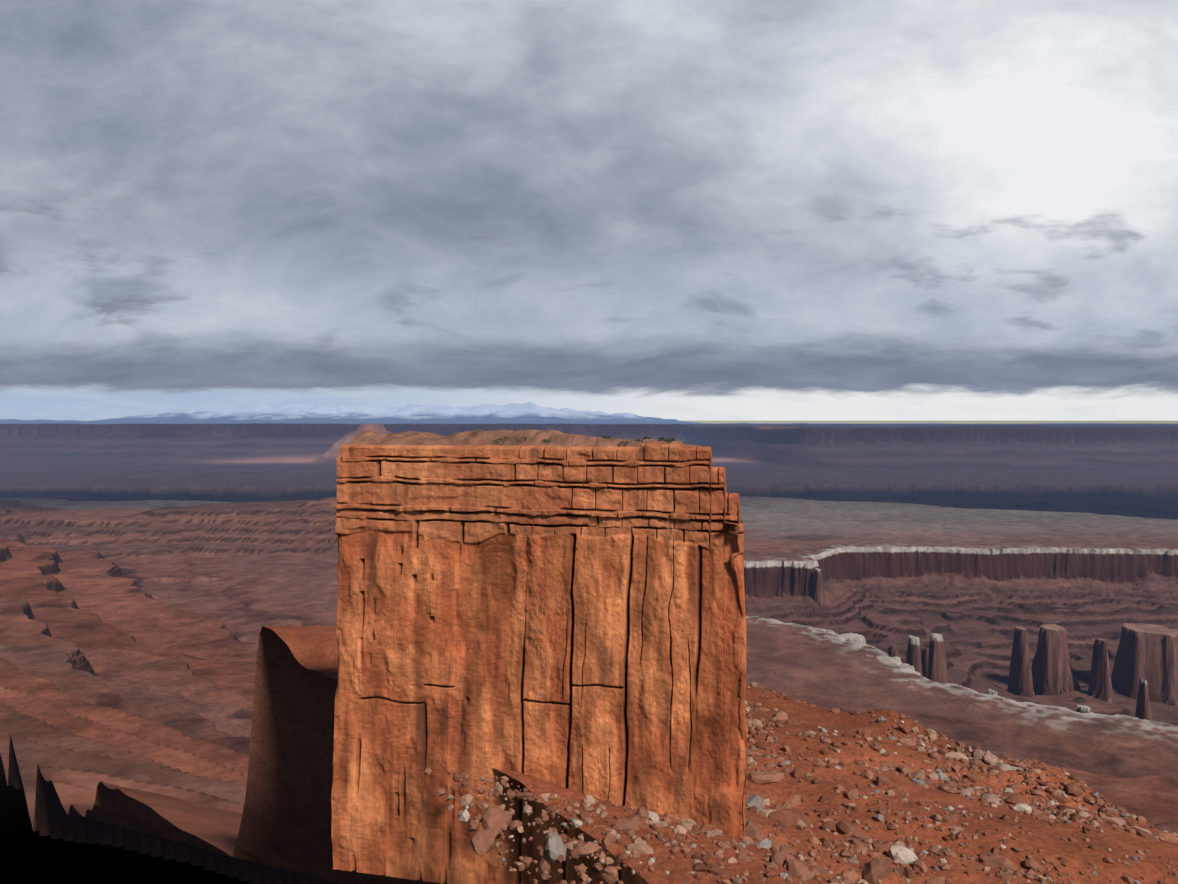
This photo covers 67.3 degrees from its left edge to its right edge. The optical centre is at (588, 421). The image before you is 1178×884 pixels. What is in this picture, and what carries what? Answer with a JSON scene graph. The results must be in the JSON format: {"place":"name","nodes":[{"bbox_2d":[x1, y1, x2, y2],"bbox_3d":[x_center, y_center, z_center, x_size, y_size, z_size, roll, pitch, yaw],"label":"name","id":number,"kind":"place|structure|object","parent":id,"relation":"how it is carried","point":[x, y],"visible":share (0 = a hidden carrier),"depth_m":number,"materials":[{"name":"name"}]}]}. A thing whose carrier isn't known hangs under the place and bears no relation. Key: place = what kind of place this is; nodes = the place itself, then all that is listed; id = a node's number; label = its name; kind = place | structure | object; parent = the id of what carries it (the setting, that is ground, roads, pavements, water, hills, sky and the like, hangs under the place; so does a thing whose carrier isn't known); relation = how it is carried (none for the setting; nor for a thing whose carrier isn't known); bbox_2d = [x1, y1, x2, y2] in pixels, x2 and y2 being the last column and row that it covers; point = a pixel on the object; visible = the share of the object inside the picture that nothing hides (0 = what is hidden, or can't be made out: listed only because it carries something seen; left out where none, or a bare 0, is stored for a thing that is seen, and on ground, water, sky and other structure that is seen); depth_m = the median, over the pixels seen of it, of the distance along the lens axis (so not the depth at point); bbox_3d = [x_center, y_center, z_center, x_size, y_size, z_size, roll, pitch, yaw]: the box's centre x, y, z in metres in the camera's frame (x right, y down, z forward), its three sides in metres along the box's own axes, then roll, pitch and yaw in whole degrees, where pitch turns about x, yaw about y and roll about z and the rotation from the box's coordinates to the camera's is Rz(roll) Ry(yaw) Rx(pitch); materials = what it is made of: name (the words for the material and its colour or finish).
{"place":"outdoors","nodes":[
{"label":"outdoors","id":0,"kind":"place"},
{"bbox_2d":[0,0,1177,420],"bbox_3d":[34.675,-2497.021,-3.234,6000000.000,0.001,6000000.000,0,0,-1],"label":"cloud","id":1,"kind":"structure","parent":0,"point":[822,210],"depth_m":10332.22,"materials":[{"name":"grey"}]},
{"bbox_2d":[0,402,1177,883],"bbox_3d":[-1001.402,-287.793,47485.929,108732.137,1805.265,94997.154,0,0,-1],"label":"canyon terrain","id":2,"kind":"structure","parent":0,"point":[168,636],"depth_m":1945.66,"materials":[{"name":"brown stone"}]},
{"bbox_2d":[331,429,747,883],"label":"sandstone cliff","id":3,"kind":"structure","parent":2,"relation":"on","point":[565,610],"depth_m":50.40,"materials":[{"name":"orange stone"}]},
{"bbox_2d":[492,432,675,445],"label":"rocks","id":4,"kind":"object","parent":3,"relation":"on","point":[646,437],"depth_m":50.17,"materials":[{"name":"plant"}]},
{"bbox_2d":[424,687,1177,883],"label":"talus rocks","id":5,"kind":"object","parent":2,"relation":"on","point":[681,829],"visible":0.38,"depth_m":47.87,"materials":[{"name":"brown stone"}]},
{"bbox_2d":[447,682,1162,883],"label":"talus blocks","id":6,"kind":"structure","parent":2,"relation":"on","point":[493,819],"depth_m":52.40,"materials":[{"name":"brown stone"}]},
{"bbox_2d":[746,725,1177,872],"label":"talus boulders","id":7,"kind":"object","parent":2,"relation":"on","point":[794,801],"visible":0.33,"depth_m":62.37,"materials":[{"name":"beige stone"}]},
{"bbox_2d":[0,421,1177,883],"label":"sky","id":8,"kind":"structure","parent":0,"point":[26,856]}
]}

